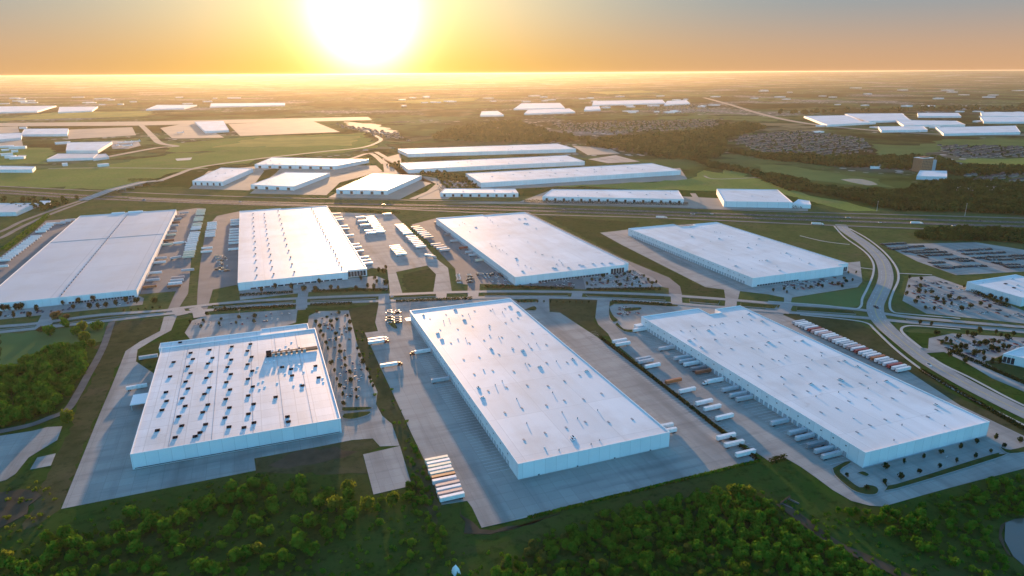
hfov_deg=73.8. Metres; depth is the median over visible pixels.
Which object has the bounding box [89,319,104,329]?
tree
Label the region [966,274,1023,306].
warehouse
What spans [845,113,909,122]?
warehouse
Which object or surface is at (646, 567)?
tree
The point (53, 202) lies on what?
woods
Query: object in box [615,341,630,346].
semi trailer
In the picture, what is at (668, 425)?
semi trailer
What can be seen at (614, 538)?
tree
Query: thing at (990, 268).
vehicle lot
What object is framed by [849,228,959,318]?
sidewalk
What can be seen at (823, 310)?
grass bed
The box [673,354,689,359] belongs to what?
semi trailer
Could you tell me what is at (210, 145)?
field
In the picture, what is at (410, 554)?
tree
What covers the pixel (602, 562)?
tree
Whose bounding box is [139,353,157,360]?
semi trailer
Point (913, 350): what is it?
road marking
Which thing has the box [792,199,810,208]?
annex building
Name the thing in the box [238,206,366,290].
warehouse
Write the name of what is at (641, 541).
tree
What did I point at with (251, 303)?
grass bed
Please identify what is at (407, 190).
concrete yard
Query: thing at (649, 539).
tree
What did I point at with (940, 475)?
kerb
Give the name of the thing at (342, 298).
grass bed
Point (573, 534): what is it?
tree
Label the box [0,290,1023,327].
boulevard
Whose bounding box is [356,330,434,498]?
undergrowth
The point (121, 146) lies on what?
airfield apron
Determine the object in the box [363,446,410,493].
concrete pad
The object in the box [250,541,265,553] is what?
tree
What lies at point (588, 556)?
tree
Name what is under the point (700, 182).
field
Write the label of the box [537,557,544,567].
tree
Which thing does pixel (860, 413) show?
warehouse
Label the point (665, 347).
semi trailer
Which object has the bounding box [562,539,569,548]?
tree
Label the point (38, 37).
sky
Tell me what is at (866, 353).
semi trailer
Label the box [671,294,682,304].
median crossing
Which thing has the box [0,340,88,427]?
woods
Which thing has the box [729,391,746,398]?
semi trailer
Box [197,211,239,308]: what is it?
concrete yard
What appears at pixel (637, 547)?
tree
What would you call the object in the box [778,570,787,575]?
tree
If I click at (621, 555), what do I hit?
tree
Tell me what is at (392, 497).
tree
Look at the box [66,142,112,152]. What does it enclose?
warehouse
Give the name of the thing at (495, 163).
warehouse
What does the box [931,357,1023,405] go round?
sidewalk
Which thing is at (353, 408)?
grass bed
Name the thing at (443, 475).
semi trailer
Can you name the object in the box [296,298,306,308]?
median crossing
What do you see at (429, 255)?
semi truck
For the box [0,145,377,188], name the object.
field
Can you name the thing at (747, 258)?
warehouse
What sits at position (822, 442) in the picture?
semi trailer
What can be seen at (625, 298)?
kerb
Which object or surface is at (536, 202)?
frontage road
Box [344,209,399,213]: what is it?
hedge
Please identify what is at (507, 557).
tree
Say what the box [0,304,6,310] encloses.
young tree
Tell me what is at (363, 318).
lawn
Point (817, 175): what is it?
meadow
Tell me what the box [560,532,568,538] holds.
tree
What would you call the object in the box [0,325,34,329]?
kerb
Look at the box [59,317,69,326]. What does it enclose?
tree
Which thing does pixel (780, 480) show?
ground
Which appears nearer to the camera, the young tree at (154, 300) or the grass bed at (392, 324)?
the grass bed at (392, 324)
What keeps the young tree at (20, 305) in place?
on the ground at (780, 480)
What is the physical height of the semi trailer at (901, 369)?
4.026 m
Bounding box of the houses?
[336,103,1023,149]
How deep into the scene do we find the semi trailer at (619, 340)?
685.05 m
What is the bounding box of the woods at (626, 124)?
[552,119,721,133]
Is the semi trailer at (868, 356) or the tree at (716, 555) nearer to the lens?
the tree at (716, 555)
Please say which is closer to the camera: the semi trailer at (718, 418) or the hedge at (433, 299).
the semi trailer at (718, 418)
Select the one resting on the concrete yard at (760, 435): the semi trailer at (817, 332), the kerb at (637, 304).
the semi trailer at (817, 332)
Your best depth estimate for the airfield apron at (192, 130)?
3223.16 m
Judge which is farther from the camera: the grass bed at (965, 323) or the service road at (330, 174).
the service road at (330, 174)
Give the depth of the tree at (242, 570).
368.38 m
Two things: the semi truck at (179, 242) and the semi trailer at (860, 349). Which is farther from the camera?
the semi truck at (179, 242)
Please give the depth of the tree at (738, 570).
366.91 m
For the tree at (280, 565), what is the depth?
373.73 m
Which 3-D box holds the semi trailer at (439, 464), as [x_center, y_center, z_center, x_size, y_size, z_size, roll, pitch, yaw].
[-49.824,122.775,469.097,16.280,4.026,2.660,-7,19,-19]
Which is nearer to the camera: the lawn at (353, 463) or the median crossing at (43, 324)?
the lawn at (353, 463)
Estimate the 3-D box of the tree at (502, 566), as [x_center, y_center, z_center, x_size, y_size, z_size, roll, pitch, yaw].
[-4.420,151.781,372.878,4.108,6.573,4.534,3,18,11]
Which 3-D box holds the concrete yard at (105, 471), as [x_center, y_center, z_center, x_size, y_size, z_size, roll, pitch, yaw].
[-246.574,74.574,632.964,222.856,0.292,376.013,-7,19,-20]
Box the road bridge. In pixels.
[79,180,163,199]
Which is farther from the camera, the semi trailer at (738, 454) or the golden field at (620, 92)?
the golden field at (620, 92)
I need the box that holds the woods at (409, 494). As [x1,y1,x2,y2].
[373,442,447,535]
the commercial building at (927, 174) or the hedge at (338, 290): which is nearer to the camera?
the hedge at (338, 290)
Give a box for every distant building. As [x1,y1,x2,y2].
[0,153,12,155]
[9,146,26,148]
[9,156,25,159]
[55,141,69,144]
[97,163,108,166]
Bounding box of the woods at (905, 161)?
[728,148,1023,175]
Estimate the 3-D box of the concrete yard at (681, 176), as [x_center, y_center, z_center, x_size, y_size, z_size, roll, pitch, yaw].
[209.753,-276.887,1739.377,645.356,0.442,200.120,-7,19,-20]
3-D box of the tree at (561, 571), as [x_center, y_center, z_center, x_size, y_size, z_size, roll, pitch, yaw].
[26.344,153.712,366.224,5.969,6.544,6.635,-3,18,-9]
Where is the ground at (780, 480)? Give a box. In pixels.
[0,78,1023,575]
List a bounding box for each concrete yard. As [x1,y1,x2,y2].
[0,208,202,312]
[61,310,399,508]
[189,166,263,189]
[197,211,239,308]
[250,165,381,194]
[328,171,430,198]
[331,212,451,297]
[365,298,756,527]
[412,212,681,296]
[471,168,686,188]
[595,300,1023,505]
[601,223,861,301]
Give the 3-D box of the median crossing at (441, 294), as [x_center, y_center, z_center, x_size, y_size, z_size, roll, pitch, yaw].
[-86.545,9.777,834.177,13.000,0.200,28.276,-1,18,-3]
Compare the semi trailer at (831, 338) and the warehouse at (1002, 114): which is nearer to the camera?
the semi trailer at (831, 338)
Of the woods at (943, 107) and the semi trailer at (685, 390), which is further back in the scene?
the woods at (943, 107)
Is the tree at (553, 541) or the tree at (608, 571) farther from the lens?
the tree at (553, 541)
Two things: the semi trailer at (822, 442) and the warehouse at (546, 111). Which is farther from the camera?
the warehouse at (546, 111)
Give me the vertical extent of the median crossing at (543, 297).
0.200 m
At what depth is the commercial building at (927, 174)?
1715.13 m
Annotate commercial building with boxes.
[0,203,37,215]
[870,166,880,168]
[916,170,946,179]
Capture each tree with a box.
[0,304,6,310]
[0,549,13,562]
[17,302,24,309]
[41,324,55,335]
[49,310,61,318]
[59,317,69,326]
[60,408,74,423]
[70,326,81,335]
[76,321,87,330]
[77,331,90,340]
[85,339,95,346]
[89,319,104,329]
[150,297,157,302]
[234,566,247,575]
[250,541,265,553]
[278,562,284,569]
[295,565,302,570]
[305,559,311,564]
[319,568,325,573]
[325,494,345,511]
[340,480,356,489]
[359,494,374,510]
[386,490,399,505]
[407,538,417,545]
[407,549,414,558]
[433,541,441,548]
[490,565,501,575]
[500,559,506,570]
[500,561,511,569]
[500,568,513,575]
[502,553,511,561]
[515,562,527,570]
[523,546,536,557]
[523,567,535,575]
[528,539,538,549]
[536,567,542,574]
[537,549,548,561]
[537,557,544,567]
[544,542,550,549]
[546,554,553,561]
[546,567,551,574]
[547,538,556,544]
[549,545,559,553]
[555,567,566,575]
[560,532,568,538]
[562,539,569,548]
[564,540,578,552]
[569,529,581,540]
[571,566,580,575]
[574,534,585,545]
[578,547,586,556]
[583,535,591,543]
[584,552,592,560]
[585,567,592,574]
[588,558,599,572]
[592,530,602,539]
[598,558,609,571]
[600,536,613,546]
[605,566,613,575]
[606,542,618,552]
[610,536,618,541]
[611,565,620,575]
[616,533,626,542]
[616,550,625,559]
[618,545,626,551]
[621,554,632,564]
[631,552,638,561]
[631,562,638,569]
[633,543,641,552]
[636,538,644,546]
[638,559,650,568]
[639,549,654,561]
[643,535,655,543]
[643,563,652,573]
[644,541,652,549]
[649,570,658,575]
[661,548,668,556]
[668,550,680,562]
[670,548,680,554]
[683,542,691,552]
[687,556,696,565]
[697,569,706,575]
[705,546,715,553]
[705,566,710,572]
[707,553,714,558]
[714,551,719,560]
[717,568,724,575]
[722,571,733,575]
[725,557,735,568]
[726,483,739,493]
[731,563,737,572]
[735,567,743,574]
[739,561,749,572]
[740,484,755,496]
[750,569,757,575]
[762,569,770,575]
[763,562,769,568]
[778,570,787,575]
[789,570,799,575]
[882,462,889,468]
[897,472,904,478]
[977,326,982,332]
[982,339,989,344]
[988,344,995,349]
[1004,333,1011,339]
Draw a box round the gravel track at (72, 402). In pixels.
[0,321,114,432]
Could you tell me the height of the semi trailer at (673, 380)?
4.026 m
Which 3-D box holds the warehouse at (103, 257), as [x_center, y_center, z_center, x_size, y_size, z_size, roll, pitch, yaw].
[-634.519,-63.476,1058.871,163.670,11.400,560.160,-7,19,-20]
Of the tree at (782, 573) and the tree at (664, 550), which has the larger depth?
the tree at (664, 550)
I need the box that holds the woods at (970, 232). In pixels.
[914,224,1023,242]
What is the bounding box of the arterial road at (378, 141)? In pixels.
[157,135,382,180]
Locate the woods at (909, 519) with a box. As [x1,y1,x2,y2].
[835,473,1023,575]
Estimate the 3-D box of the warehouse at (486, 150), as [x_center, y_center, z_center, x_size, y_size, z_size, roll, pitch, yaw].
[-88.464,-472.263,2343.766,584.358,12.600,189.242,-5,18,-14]
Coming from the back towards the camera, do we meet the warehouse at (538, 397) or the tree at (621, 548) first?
the warehouse at (538, 397)
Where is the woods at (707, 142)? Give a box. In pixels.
[586,120,766,159]
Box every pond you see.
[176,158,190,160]
[840,179,877,185]
[1004,518,1023,565]
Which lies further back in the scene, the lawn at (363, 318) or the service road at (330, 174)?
the service road at (330, 174)
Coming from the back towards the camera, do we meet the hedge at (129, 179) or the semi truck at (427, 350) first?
the hedge at (129, 179)
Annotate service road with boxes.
[264,170,359,192]
[348,153,386,163]
[375,152,397,164]
[410,176,444,198]
[690,193,700,208]
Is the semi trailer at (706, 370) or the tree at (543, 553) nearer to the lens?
the tree at (543, 553)
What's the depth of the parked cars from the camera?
803.91 m
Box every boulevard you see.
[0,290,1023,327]
[0,296,1023,332]
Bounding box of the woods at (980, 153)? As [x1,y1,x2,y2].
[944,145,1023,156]
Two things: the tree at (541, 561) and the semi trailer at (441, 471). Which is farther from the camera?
the semi trailer at (441, 471)
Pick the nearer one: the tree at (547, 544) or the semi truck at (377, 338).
the tree at (547, 544)
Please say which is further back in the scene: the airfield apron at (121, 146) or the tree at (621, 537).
the airfield apron at (121, 146)
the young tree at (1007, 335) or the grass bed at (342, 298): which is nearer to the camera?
the young tree at (1007, 335)
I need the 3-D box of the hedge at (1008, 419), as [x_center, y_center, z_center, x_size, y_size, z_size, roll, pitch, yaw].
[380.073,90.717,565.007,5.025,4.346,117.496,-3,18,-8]
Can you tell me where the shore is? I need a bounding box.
[999,522,1011,556]
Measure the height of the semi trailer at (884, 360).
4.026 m
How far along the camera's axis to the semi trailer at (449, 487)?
441.95 m
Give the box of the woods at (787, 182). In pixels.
[690,155,810,190]
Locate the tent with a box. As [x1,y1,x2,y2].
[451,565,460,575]
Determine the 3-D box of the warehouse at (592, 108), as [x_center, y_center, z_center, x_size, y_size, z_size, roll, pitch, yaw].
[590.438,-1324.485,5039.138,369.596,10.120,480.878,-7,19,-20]
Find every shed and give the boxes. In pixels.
[0,166,35,172]
[47,154,96,161]
[93,154,108,160]
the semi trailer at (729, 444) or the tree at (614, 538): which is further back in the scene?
the semi trailer at (729, 444)
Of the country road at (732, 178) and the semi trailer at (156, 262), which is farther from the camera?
the country road at (732, 178)
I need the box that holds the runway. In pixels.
[0,117,370,125]
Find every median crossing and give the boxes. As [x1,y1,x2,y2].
[35,322,52,329]
[171,307,187,315]
[189,307,205,317]
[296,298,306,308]
[378,294,389,303]
[436,292,446,299]
[467,292,478,298]
[539,292,548,298]
[571,291,582,298]
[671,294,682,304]
[725,298,736,306]
[777,303,792,313]
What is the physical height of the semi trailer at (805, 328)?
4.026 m
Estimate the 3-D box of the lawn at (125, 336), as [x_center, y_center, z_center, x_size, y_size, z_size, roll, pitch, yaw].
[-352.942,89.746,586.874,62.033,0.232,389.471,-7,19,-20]
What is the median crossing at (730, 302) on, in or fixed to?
on the boulevard at (494, 291)
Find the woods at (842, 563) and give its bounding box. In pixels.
[564,483,882,575]
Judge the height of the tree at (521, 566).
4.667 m
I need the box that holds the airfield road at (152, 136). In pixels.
[109,122,178,156]
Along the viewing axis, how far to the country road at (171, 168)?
1980.75 m
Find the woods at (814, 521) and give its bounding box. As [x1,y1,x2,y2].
[753,490,829,537]
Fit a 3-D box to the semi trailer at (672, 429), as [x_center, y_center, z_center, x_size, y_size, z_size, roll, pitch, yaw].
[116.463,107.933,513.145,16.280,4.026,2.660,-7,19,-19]
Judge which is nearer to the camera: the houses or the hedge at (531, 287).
the hedge at (531, 287)
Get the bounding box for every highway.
[0,189,1023,222]
[0,192,1023,226]
[705,98,1023,135]
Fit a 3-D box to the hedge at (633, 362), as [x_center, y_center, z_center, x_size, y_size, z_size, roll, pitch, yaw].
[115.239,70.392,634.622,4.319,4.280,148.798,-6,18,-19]
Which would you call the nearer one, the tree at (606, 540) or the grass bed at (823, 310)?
the tree at (606, 540)
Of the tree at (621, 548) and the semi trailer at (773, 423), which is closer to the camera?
the tree at (621, 548)
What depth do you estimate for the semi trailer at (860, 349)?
657.05 m
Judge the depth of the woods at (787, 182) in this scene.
1709.07 m
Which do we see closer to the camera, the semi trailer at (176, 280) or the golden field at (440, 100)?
the semi trailer at (176, 280)
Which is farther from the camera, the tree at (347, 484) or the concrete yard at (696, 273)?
the concrete yard at (696, 273)
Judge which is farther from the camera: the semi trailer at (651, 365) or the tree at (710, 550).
the semi trailer at (651, 365)
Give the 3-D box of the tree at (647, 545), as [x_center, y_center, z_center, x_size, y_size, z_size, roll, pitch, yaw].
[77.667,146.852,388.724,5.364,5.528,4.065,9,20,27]
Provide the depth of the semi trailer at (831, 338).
686.96 m
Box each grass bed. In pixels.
[53,311,163,323]
[212,300,292,306]
[310,297,375,300]
[342,407,371,410]
[343,411,369,418]
[387,320,396,327]
[394,294,435,297]
[485,293,567,294]
[513,299,537,301]
[584,294,665,299]
[609,301,677,321]
[616,323,632,331]
[624,307,640,310]
[690,299,719,303]
[741,303,776,307]
[797,306,855,313]
[833,461,877,493]
[883,453,1004,489]
[904,318,1023,328]
[985,361,1023,378]
[1001,447,1023,452]
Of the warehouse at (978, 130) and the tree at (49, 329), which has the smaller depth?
the tree at (49, 329)
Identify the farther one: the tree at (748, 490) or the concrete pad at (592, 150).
the concrete pad at (592, 150)
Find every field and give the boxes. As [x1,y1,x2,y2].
[0,114,94,120]
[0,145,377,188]
[0,148,55,164]
[21,111,153,117]
[166,133,377,152]
[216,136,360,146]
[385,139,511,149]
[387,98,478,102]
[556,170,769,190]
[591,90,652,93]
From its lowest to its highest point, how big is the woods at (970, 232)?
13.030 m
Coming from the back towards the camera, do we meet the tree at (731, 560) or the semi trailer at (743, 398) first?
the semi trailer at (743, 398)
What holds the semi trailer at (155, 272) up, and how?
on the concrete yard at (169, 268)
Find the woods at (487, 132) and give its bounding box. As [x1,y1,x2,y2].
[432,119,590,141]
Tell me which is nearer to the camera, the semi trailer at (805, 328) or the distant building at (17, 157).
the semi trailer at (805, 328)
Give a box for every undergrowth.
[0,473,447,575]
[0,480,57,539]
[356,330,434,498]
[448,485,916,575]
[812,478,1023,575]
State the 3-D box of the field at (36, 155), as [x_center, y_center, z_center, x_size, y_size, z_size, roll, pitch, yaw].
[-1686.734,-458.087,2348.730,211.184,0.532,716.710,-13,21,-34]
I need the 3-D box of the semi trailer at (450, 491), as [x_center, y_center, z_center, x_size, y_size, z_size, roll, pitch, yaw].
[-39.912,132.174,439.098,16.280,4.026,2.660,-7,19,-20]
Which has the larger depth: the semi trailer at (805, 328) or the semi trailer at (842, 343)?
the semi trailer at (805, 328)
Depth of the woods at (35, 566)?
397.11 m
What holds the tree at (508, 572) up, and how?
on the ground at (780, 480)
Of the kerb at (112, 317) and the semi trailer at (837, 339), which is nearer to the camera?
the semi trailer at (837, 339)
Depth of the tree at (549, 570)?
369.12 m
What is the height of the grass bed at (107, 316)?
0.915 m
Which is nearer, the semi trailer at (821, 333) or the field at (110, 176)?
the semi trailer at (821, 333)
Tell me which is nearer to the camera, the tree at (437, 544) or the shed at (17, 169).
the tree at (437, 544)
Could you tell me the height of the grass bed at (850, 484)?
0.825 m
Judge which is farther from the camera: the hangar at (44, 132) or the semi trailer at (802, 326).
the hangar at (44, 132)
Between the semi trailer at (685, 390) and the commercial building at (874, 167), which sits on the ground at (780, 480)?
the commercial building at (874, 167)
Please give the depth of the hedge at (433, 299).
817.69 m
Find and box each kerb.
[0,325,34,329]
[53,311,163,324]
[213,300,289,307]
[310,296,375,301]
[342,408,371,411]
[342,411,370,419]
[394,294,435,298]
[485,295,567,295]
[584,293,665,300]
[609,301,677,321]
[741,302,777,308]
[797,306,855,314]
[832,461,878,495]
[882,452,1007,491]
[905,318,1023,329]
[1000,446,1023,453]
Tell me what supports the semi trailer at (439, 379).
on the concrete yard at (438, 428)
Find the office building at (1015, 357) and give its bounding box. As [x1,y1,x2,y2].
[1001,347,1023,366]
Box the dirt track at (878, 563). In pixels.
[776,503,910,575]
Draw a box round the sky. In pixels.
[0,0,1023,78]
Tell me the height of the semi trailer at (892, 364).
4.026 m
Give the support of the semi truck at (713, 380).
on the concrete yard at (760, 435)
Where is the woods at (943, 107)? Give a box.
[778,103,1023,114]
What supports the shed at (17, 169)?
on the ground at (780, 480)
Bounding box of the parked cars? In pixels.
[4,181,1023,398]
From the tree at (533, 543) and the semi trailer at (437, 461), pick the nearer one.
the tree at (533, 543)
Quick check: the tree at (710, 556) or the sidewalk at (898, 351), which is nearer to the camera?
the tree at (710, 556)
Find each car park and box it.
[0,296,143,319]
[185,309,296,338]
[239,276,387,299]
[382,154,466,198]
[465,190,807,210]
[583,264,661,288]
[902,276,1023,322]
[921,333,1023,391]
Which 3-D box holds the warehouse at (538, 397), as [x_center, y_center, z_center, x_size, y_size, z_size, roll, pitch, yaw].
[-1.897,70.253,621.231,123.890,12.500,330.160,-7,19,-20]
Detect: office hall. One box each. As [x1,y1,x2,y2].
[440,188,517,196]
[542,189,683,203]
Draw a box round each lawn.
[0,186,1023,336]
[0,323,107,364]
[22,318,162,528]
[255,439,378,474]
[348,303,440,526]
[402,268,435,291]
[546,216,724,297]
[549,299,608,335]
[783,314,1023,435]
[791,282,871,306]
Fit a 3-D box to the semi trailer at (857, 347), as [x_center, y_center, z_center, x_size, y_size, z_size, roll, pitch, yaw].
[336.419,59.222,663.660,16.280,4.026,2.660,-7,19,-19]
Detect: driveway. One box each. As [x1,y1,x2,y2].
[35,310,55,326]
[296,290,308,309]
[767,307,791,315]
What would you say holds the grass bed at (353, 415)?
on the ground at (780, 480)
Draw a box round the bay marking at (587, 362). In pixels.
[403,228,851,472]
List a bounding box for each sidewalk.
[768,226,874,308]
[800,314,1023,424]
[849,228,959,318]
[900,325,960,347]
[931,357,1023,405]
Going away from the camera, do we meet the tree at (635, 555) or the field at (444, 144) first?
the tree at (635, 555)
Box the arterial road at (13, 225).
[0,200,82,231]
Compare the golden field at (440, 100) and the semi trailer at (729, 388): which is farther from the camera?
the golden field at (440, 100)
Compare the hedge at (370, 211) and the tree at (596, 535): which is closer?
the tree at (596, 535)
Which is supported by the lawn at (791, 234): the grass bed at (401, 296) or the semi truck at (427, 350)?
the grass bed at (401, 296)
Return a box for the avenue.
[835,224,1023,417]
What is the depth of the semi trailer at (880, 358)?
636.24 m
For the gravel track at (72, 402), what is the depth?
602.24 m
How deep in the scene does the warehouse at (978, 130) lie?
2967.43 m
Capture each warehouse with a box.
[0,106,55,112]
[0,209,176,310]
[58,106,97,112]
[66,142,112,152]
[130,323,341,469]
[146,105,196,110]
[192,168,252,185]
[210,103,284,107]
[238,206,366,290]
[251,172,329,190]
[255,157,368,168]
[336,174,421,194]
[398,144,575,156]
[400,155,584,173]
[405,298,669,479]
[436,212,628,285]
[466,163,680,187]
[480,111,503,116]
[514,103,564,109]
[524,108,574,114]
[584,106,600,111]
[592,100,664,105]
[628,222,847,286]
[634,305,989,467]
[664,100,689,105]
[716,189,792,207]
[804,115,869,126]
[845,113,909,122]
[878,126,927,132]
[896,120,964,126]
[917,113,960,117]
[935,126,1019,135]
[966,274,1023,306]
[980,112,1023,116]
[980,117,1023,123]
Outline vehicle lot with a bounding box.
[885,242,1023,274]
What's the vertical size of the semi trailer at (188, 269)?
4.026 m
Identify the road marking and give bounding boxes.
[840,224,1012,407]
[847,231,1013,407]
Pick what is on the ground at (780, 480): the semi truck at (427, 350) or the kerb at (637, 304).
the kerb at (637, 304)
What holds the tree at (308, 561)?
on the ground at (780, 480)
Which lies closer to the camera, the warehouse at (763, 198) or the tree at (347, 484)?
the tree at (347, 484)
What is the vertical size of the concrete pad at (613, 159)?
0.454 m
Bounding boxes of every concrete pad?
[0,426,61,480]
[30,453,55,469]
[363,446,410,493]
[573,146,619,154]
[589,155,639,162]
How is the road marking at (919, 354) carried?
on the avenue
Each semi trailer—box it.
[126,383,146,390]
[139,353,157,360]
[142,285,156,288]
[146,278,159,281]
[148,271,161,274]
[153,261,165,263]
[155,256,166,259]
[167,284,180,288]
[168,281,181,284]
[169,255,180,259]
[170,278,183,281]
[171,276,184,278]
[181,268,193,271]
[182,255,193,257]
[425,455,447,463]
[426,458,449,467]
[427,461,450,468]
[428,464,451,474]
[430,468,453,476]
[431,376,449,383]
[431,471,455,479]
[432,475,456,484]
[435,479,459,488]
[436,483,460,492]
[437,487,462,497]
[439,491,464,502]
[612,338,626,343]
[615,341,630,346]
[633,327,646,332]
[635,355,650,362]
[638,358,653,364]
[644,362,660,369]
[658,345,673,350]
[661,422,673,427]
[665,377,681,384]
[666,427,676,432]
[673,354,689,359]
[678,386,695,394]
[679,357,694,364]
[683,360,699,366]
[690,365,706,371]
[694,368,711,374]
[695,398,712,406]
[703,403,721,410]
[715,412,733,421]
[716,432,735,441]
[721,385,738,392]
[724,439,744,448]
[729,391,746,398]
[735,394,753,402]
[735,448,755,457]
[770,417,788,426]
[787,427,806,435]
[794,321,807,325]
[794,432,814,440]
[798,322,811,327]
[801,324,814,328]
[804,325,817,330]
[805,439,825,448]
[807,326,821,331]
[811,328,824,333]
[813,445,834,453]
[814,329,827,334]
[818,331,831,335]
[820,450,841,460]
[821,332,835,337]
[824,334,838,339]
[828,336,842,341]
[832,337,846,343]
[835,339,849,344]
[839,340,853,346]
[843,342,857,348]
[846,344,860,350]
[850,345,865,351]
[854,347,868,353]
[858,349,872,355]
[862,351,876,357]
[866,353,880,358]
[870,354,884,360]
[874,356,889,362]
[878,358,893,364]
[882,360,897,365]
[886,362,901,368]
[891,364,906,370]
[895,366,910,372]
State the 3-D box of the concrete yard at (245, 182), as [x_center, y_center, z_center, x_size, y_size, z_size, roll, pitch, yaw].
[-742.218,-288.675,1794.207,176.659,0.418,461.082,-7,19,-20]
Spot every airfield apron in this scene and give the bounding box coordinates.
[0,126,22,145]
[68,127,135,138]
[111,141,140,148]
[161,122,223,137]
[229,121,338,135]
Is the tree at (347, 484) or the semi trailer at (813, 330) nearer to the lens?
the tree at (347, 484)
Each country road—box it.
[48,168,207,168]
[704,176,759,178]
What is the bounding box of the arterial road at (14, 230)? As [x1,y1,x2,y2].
[0,201,86,238]
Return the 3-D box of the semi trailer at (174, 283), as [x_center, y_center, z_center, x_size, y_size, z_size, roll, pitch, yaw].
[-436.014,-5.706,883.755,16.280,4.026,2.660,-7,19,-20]
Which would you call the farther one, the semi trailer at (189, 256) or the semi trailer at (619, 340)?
the semi trailer at (189, 256)
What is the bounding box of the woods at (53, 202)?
[1,195,78,210]
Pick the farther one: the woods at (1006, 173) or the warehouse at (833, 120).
the warehouse at (833, 120)
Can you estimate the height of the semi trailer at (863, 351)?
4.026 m
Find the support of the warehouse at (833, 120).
on the ground at (780, 480)
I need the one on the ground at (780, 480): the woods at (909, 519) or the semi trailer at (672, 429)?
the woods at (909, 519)
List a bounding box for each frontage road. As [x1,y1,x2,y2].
[0,186,1023,218]
[129,198,923,228]
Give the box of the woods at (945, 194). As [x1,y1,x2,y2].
[799,177,1023,214]
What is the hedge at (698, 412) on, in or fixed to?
on the concrete yard at (438, 428)
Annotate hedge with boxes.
[0,213,49,250]
[127,177,150,181]
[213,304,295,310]
[239,290,292,295]
[310,301,351,305]
[311,287,388,291]
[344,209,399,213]
[396,296,471,301]
[484,284,574,289]
[524,199,687,204]
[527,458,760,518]
[586,287,660,290]
[599,335,679,397]
[612,299,671,304]
[679,396,758,459]
[768,454,787,463]
[918,367,1023,428]
[947,348,1023,383]
[965,288,1010,306]
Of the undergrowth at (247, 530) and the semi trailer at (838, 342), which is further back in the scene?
the semi trailer at (838, 342)
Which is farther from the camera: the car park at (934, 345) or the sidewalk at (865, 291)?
the sidewalk at (865, 291)
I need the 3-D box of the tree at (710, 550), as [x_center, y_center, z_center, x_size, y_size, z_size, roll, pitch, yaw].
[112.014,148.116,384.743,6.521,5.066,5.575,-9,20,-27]
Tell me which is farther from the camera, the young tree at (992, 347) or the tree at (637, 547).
the young tree at (992, 347)
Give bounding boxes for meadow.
[723,169,877,210]
[757,164,894,187]
[872,139,1023,155]
[956,158,1023,164]
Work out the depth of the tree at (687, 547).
384.28 m
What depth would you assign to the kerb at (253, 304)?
807.28 m
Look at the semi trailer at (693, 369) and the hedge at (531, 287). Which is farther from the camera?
the hedge at (531, 287)
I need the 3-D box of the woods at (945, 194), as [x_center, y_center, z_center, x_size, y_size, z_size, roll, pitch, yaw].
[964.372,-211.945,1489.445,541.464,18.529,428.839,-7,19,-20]
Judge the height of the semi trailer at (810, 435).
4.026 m
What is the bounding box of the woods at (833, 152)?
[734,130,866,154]
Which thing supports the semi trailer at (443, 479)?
on the concrete yard at (438, 428)
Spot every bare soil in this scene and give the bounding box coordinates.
[0,489,41,527]
[268,446,357,468]
[345,122,398,133]
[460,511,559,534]
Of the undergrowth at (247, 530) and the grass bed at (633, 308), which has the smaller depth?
the undergrowth at (247, 530)
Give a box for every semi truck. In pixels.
[173,241,185,244]
[368,336,387,340]
[368,339,388,344]
[380,361,402,368]
[410,348,430,355]
[424,254,436,257]
[702,377,723,384]
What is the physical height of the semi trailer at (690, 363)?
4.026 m
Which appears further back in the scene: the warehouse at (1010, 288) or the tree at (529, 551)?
the warehouse at (1010, 288)
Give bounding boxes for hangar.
[0,133,22,141]
[21,128,68,136]
[195,121,228,132]
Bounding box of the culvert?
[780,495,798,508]
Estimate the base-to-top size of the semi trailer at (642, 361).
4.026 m
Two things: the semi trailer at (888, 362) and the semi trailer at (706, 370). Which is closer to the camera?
the semi trailer at (706, 370)
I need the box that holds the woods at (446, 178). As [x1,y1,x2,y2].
[386,159,480,188]
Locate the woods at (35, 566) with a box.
[0,473,358,575]
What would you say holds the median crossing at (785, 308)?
on the boulevard at (494, 291)
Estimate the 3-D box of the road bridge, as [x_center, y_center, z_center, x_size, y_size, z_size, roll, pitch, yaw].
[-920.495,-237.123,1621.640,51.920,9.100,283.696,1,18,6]
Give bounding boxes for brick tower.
[912,156,936,171]
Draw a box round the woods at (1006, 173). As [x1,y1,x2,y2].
[972,172,1019,180]
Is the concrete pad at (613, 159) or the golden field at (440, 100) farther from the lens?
the golden field at (440, 100)
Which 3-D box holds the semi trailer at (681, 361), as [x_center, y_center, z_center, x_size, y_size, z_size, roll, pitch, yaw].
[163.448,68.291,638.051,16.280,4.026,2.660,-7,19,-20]
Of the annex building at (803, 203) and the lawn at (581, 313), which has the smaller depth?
the lawn at (581, 313)

